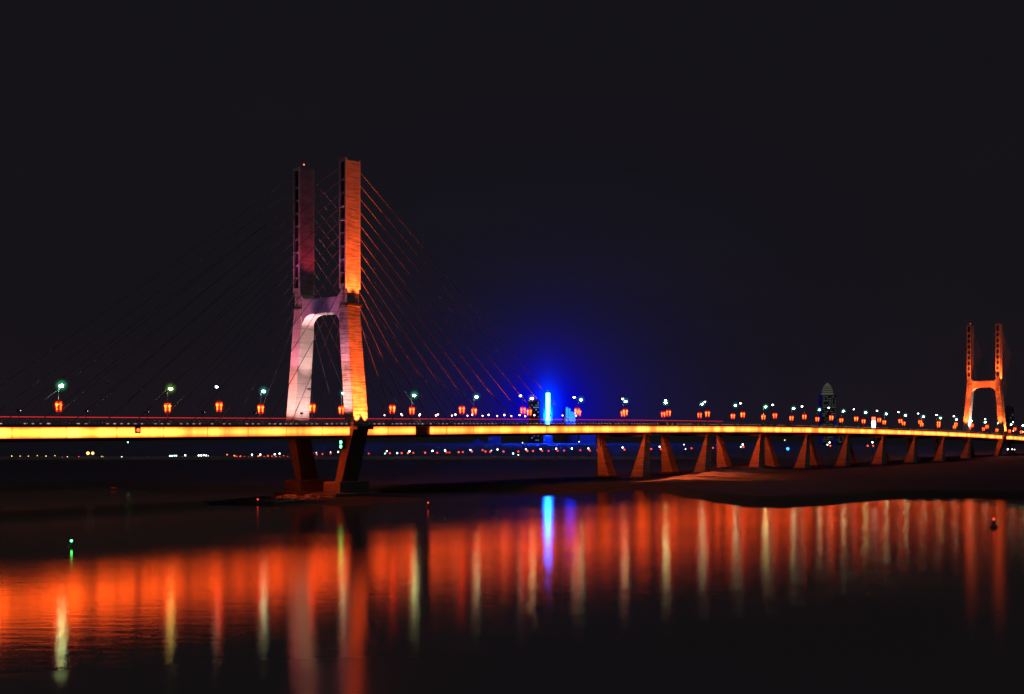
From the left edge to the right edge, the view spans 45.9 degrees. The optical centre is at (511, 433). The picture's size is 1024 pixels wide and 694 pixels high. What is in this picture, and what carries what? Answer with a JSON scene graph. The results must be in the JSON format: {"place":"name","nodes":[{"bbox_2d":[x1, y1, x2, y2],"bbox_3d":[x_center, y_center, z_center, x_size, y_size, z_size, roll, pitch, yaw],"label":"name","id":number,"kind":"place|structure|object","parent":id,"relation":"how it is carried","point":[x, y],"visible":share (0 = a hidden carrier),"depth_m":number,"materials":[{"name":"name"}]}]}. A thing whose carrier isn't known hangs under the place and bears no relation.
{"place":"outdoors","nodes":[
{"label":"outdoors","id":0,"kind":"place"},
{"bbox_2d":[0,488,1023,693],"bbox_3d":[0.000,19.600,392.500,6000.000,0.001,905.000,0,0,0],"label":"river water","id":1,"kind":"structure","parent":0,"point":[602,592],"depth_m":146.49,"materials":[{"name":"black liquid"}]},
{"bbox_2d":[990,518,997,526],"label":"navigation buoy","id":2,"kind":"object","parent":1,"relation":"on","point":[993,524],"visible":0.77,"depth_m":254.06,"materials":[{"name":"paint"}]},
{"bbox_2d":[0,456,1023,506],"bbox_3d":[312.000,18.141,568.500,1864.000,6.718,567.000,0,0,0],"label":"river bank","id":3,"kind":"structure","parent":0,"point":[739,481],"depth_m":491.33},
{"bbox_2d":[236,493,333,502],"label":"rubble","id":4,"kind":"object","parent":3,"relation":"on","point":[286,497],"visible":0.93,"depth_m":347.22,"materials":[{"name":"brown stone"}]},
{"bbox_2d":[0,155,571,496],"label":"bridge pylon","id":5,"kind":"object","parent":3,"relation":"on","point":[344,305],"visible":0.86,"depth_m":360.23,"materials":[{"name":"concrete"}]},
{"bbox_2d":[0,424,1023,441],"bbox_3d":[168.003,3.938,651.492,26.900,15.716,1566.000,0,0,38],"label":"bridge deck","id":6,"kind":"structure","parent":5,"relation":"on","point":[32,433],"depth_m":376.13,"materials":[{"name":"concrete"}]},
{"bbox_2d":[0,416,90,423],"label":"median fence","id":7,"kind":"object","parent":6,"relation":"on","point":[62,417],"visible":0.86,"depth_m":297.34,"materials":[{"name":"metal"}]},
{"bbox_2d":[0,419,110,424],"bbox_3d":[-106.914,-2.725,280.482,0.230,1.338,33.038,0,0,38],"label":"bridge railing","id":8,"kind":"object","parent":6,"relation":"on","point":[100,422],"visible":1,"depth_m":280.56,"materials":[{"name":"metal"}]},
{"bbox_2d":[55,384,62,424],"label":"street lamp","id":9,"kind":"object","parent":6,"relation":"on","point":[58,402],"visible":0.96,"depth_m":308.33,"materials":[{"name":"grey paint"}]},
{"bbox_2d":[105,382,110,424],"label":"street lamp","id":10,"kind":"object","parent":6,"relation":"on","point":[109,402],"visible":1,"depth_m":294.51,"materials":[{"name":"black metal"}]},
{"bbox_2d":[62,421,162,424],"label":"bridge railing","id":11,"kind":"object","parent":6,"relation":"on","point":[108,422],"visible":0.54,"depth_m":320.18,"materials":[{"name":"metal"}]},
{"bbox_2d":[134,427,140,432],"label":"signal light","id":12,"kind":"object","parent":6,"relation":"attached to","point":[137,429],"visible":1,"depth_m":297.94,"materials":[{"name":"metal"}]},
{"bbox_2d":[91,417,198,424],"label":"median fence","id":13,"kind":"object","parent":6,"relation":"on","point":[146,417],"visible":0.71,"depth_m":316.44,"materials":[{"name":"metal"}]},
{"bbox_2d":[113,420,222,424],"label":"bridge railing","id":14,"kind":"object","parent":6,"relation":"on","point":[168,422],"visible":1,"depth_m":308.09,"materials":[{"name":"metal"}]},
{"bbox_2d":[164,387,172,419],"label":"street lamp","id":15,"kind":"object","parent":6,"relation":"on","point":[167,405],"visible":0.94,"depth_m":334.29,"materials":[{"name":"orange paint"}]},
{"bbox_2d":[215,385,221,423],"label":"street lamp","id":16,"kind":"object","parent":6,"relation":"on","point":[220,405],"visible":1,"depth_m":320.51,"materials":[{"name":"grey paint"}]},
{"bbox_2d":[200,418,290,421],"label":"median fence","id":17,"kind":"object","parent":6,"relation":"on","point":[253,421],"visible":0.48,"depth_m":345.72,"materials":[{"name":"metal"}]},
{"bbox_2d":[258,390,264,423],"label":"street lamp","id":18,"kind":"object","parent":6,"relation":"on","point":[260,407],"visible":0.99,"depth_m":360.24,"materials":[{"name":"orange paint"}]},
{"bbox_2d":[223,420,315,424],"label":"bridge railing","id":19,"kind":"object","parent":6,"relation":"on","point":[258,422],"visible":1,"depth_m":330.75,"materials":[{"name":"metal"}]},
{"bbox_2d":[262,421,335,423],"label":"bridge railing","id":20,"kind":"object","parent":6,"relation":"on","point":[334,422],"visible":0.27,"depth_m":381.43,"materials":[{"name":"metal"}]},
{"bbox_2d":[308,388,314,420],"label":"street lamp","id":21,"kind":"object","parent":6,"relation":"on","point":[313,405],"visible":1,"depth_m":346.46,"materials":[{"name":"orange paint"}]},
{"bbox_2d":[291,418,370,423],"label":"median fence","id":22,"kind":"object","parent":6,"relation":"on","point":[317,418],"visible":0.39,"depth_m":361.76,"materials":[{"name":"metal"}]},
{"bbox_2d":[339,392,343,420],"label":"street lamp","id":23,"kind":"object","parent":6,"relation":"on","point":[342,407],"visible":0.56,"depth_m":386.20,"materials":[{"name":"grey paint"}]},
{"bbox_2d":[339,439,343,448],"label":"signal light","id":24,"kind":"object","parent":6,"relation":"hanging from","point":[341,443],"visible":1,"depth_m":355.58,"materials":[{"name":"metal"}]},
{"bbox_2d":[316,421,407,424],"bbox_3d":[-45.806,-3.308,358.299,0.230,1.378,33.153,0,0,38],"label":"bridge railing","id":25,"kind":"object","parent":6,"relation":"on","point":[348,424],"visible":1,"depth_m":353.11,"materials":[{"name":"metal"}]},
{"bbox_2d":[388,391,394,420],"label":"street lamp","id":26,"kind":"object","parent":6,"relation":"on","point":[393,407],"visible":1,"depth_m":372.40,"materials":[{"name":"orange paint"}]},
{"bbox_2d":[396,421,468,424],"bbox_3d":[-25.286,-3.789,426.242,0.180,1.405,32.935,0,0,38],"label":"bridge railing","id":27,"kind":"object","parent":6,"relation":"on","point":[437,421],"visible":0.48,"depth_m":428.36,"materials":[{"name":"metal"}]},
{"bbox_2d":[466,421,524,423],"bbox_3d":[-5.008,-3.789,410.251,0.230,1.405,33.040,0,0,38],"label":"bridge railing","id":28,"kind":"object","parent":6,"relation":"on","point":[473,422],"visible":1,"depth_m":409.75,"materials":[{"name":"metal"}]},
{"bbox_2d":[527,397,532,418],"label":"street lamp","id":29,"kind":"object","parent":6,"relation":"on","point":[529,410],"visible":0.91,"depth_m":464.09,"materials":[{"name":"orange paint"}]},
{"bbox_2d":[521,419,555,420],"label":"median fence","id":30,"kind":"object","parent":6,"relation":"on","point":[537,419],"visible":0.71,"depth_m":449.30,"materials":[{"name":"metal"}]},
{"bbox_2d":[527,421,578,423],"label":"bridge railing","id":31,"kind":"object","parent":6,"relation":"on","point":[550,423],"visible":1,"depth_m":433.46,"materials":[{"name":"metal"}]},
{"bbox_2d":[556,419,588,423],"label":"median fence","id":32,"kind":"object","parent":6,"relation":"on","point":[572,419],"visible":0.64,"depth_m":466.16,"materials":[{"name":"metal"}]},
{"bbox_2d":[575,421,628,423],"bbox_3d":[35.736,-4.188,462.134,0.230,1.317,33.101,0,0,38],"label":"bridge railing","id":33,"kind":"object","parent":6,"relation":"on","point":[618,422],"visible":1,"depth_m":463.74,"materials":[{"name":"metal"}]},
{"bbox_2d":[622,398,627,423],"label":"street lamp","id":34,"kind":"object","parent":6,"relation":"on","point":[625,410],"visible":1,"depth_m":476.22,"materials":[{"name":"orange paint"}]},
{"bbox_2d":[629,421,671,424],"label":"bridge railing","id":35,"kind":"object","parent":6,"relation":"on","point":[650,422],"visible":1,"depth_m":487.82,"materials":[{"name":"metal"}]},
{"bbox_2d":[648,420,684,422],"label":"median fence","id":36,"kind":"object","parent":6,"relation":"on","point":[665,420],"visible":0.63,"depth_m":520.50,"materials":[{"name":"metal"}]},
{"bbox_2d":[664,399,670,424],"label":"street lamp","id":37,"kind":"object","parent":6,"relation":"on","point":[668,411],"visible":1,"depth_m":502.13,"materials":[{"name":"orange paint"}]},
{"bbox_2d":[672,422,710,424],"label":"bridge railing","id":38,"kind":"object","parent":6,"relation":"on","point":[700,423],"visible":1,"depth_m":514.47,"materials":[{"name":"metal"}]},
{"bbox_2d":[704,401,709,424],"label":"street lamp","id":39,"kind":"object","parent":6,"relation":"on","point":[707,412],"visible":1,"depth_m":528.09,"materials":[{"name":"red metal"}]},
{"bbox_2d":[711,422,744,424],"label":"bridge railing","id":40,"kind":"object","parent":6,"relation":"on","point":[729,423],"visible":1,"depth_m":538.09,"materials":[{"name":"metal"}]},
{"bbox_2d":[746,423,777,425],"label":"bridge railing","id":41,"kind":"object","parent":6,"relation":"on","point":[774,424],"visible":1,"depth_m":569.90,"materials":[{"name":"metal"}]},
{"bbox_2d":[778,423,805,425],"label":"bridge railing","id":42,"kind":"object","parent":6,"relation":"on","point":[779,424],"visible":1,"depth_m":585.09,"materials":[{"name":"metal"}]},
{"bbox_2d":[807,424,832,426],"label":"bridge railing","id":43,"kind":"object","parent":6,"relation":"on","point":[818,425],"visible":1,"depth_m":617.18,"materials":[{"name":"metal"}]},
{"bbox_2d":[834,425,858,427],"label":"bridge railing","id":44,"kind":"object","parent":6,"relation":"on","point":[854,426],"visible":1,"depth_m":646.29,"materials":[{"name":"metal"}]},
{"bbox_2d":[859,426,881,427],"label":"bridge railing","id":45,"kind":"object","parent":6,"relation":"on","point":[871,426],"visible":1,"depth_m":670.64,"materials":[{"name":"metal"}]},
{"bbox_2d":[941,429,957,431],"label":"bridge railing","id":46,"kind":"object","parent":6,"relation":"on","point":[948,430],"visible":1,"depth_m":771.36,"materials":[{"name":"metal"}]},
{"bbox_2d":[595,433,651,477],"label":"bridge pier","id":47,"kind":"structure","parent":3,"relation":"on","point":[605,467],"depth_m":492.25,"materials":[{"name":"concrete"}]},
{"bbox_2d":[659,432,712,473],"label":"bridge pier","id":48,"kind":"structure","parent":3,"relation":"on","point":[669,464],"depth_m":536.34,"materials":[{"name":"concrete"}]},
{"bbox_2d":[716,432,765,467],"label":"bridge pier","id":49,"kind":"structure","parent":3,"relation":"on","point":[757,459],"depth_m":572.70,"materials":[{"name":"concrete"}]},
{"bbox_2d":[764,433,810,468],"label":"bridge pier","id":50,"kind":"structure","parent":3,"relation":"on","point":[802,461],"depth_m":611.05,"materials":[{"name":"concrete"}]},
{"bbox_2d":[810,434,850,466],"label":"bridge pier","id":51,"kind":"structure","parent":3,"relation":"on","point":[843,460],"depth_m":650.15,"materials":[{"name":"concrete"}]},
{"bbox_2d":[844,434,886,464],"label":"bridge pier","id":52,"kind":"structure","parent":3,"relation":"on","point":[879,458],"depth_m":689.52,"materials":[{"name":"concrete"}]},
{"bbox_2d":[877,435,917,462],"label":"bridge pier","id":53,"kind":"structure","parent":3,"relation":"on","point":[911,456],"depth_m":729.47,"materials":[{"name":"concrete"}]},
{"bbox_2d":[907,436,946,461],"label":"bridge pier","id":54,"kind":"structure","parent":3,"relation":"on","point":[939,455],"depth_m":769.64,"materials":[{"name":"concrete"}]},
{"bbox_2d":[934,437,971,457],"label":"bridge pier","id":55,"kind":"structure","parent":3,"relation":"on","point":[966,452],"depth_m":810.05,"materials":[{"name":"concrete"}]},
{"bbox_2d":[914,323,1023,455],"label":"bridge pylon","id":56,"kind":"object","parent":3,"relation":"on","point":[996,385],"visible":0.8,"depth_m":865.07,"materials":[{"name":"concrete"}]},
{"bbox_2d":[0,435,1023,455],"bbox_3d":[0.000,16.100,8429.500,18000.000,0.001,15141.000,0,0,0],"label":"ground","id":57,"kind":"structure","parent":0,"point":[453,446],"depth_m":1416.13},
{"bbox_2d":[472,439,483,442],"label":"apartment block","id":58,"kind":"structure","parent":57,"relation":"on","point":[477,441],"depth_m":2040.00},
{"bbox_2d":[488,436,500,442],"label":"apartment block","id":59,"kind":"structure","parent":57,"relation":"on","point":[493,439],"depth_m":2040.00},
{"bbox_2d":[528,399,539,442],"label":"apartment block","id":60,"kind":"structure","parent":57,"relation":"on","point":[535,405],"depth_m":2070.00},
{"bbox_2d":[563,407,576,442],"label":"office block","id":61,"kind":"structure","parent":57,"relation":"on","point":[568,413],"depth_m":2060.00,"materials":[{"name":"blue glass"}]},
{"bbox_2d":[579,435,595,442],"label":"apartment block","id":62,"kind":"structure","parent":57,"relation":"on","point":[587,438],"depth_m":2060.00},
{"bbox_2d":[819,383,835,444],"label":"highrise","id":63,"kind":"structure","parent":57,"relation":"on","point":[827,398],"depth_m":1800.00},
{"bbox_2d":[833,417,843,444],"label":"apartment block","id":64,"kind":"structure","parent":57,"relation":"on","point":[838,440],"depth_m":1750.00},
{"bbox_2d":[871,417,875,446],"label":"neon sign","id":65,"kind":"object","parent":57,"relation":"on","point":[873,421],"visible":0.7,"depth_m":1499.60,"materials":[{"name":"metal"}]},
{"bbox_2d":[1004,405,1013,444],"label":"apartment block","id":66,"kind":"structure","parent":57,"relation":"on","point":[1008,423],"depth_m":1750.00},
{"bbox_2d":[1006,442,1023,453],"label":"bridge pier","id":67,"kind":"structure","parent":57,"relation":"on","point":[1010,450],"depth_m":952.02,"materials":[{"name":"concrete"}]},
{"bbox_2d":[0,0,1023,456],"label":"sky","id":68,"kind":"structure","parent":0,"point":[757,204],"materials":[{"name":"black"}]},
{"bbox_2d":[543,390,552,442],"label":"led tower","id":69,"kind":"structure","parent":0,"point":[547,403],"depth_m":2000.00,"materials":[{"name":"blue glass"}]}
]}

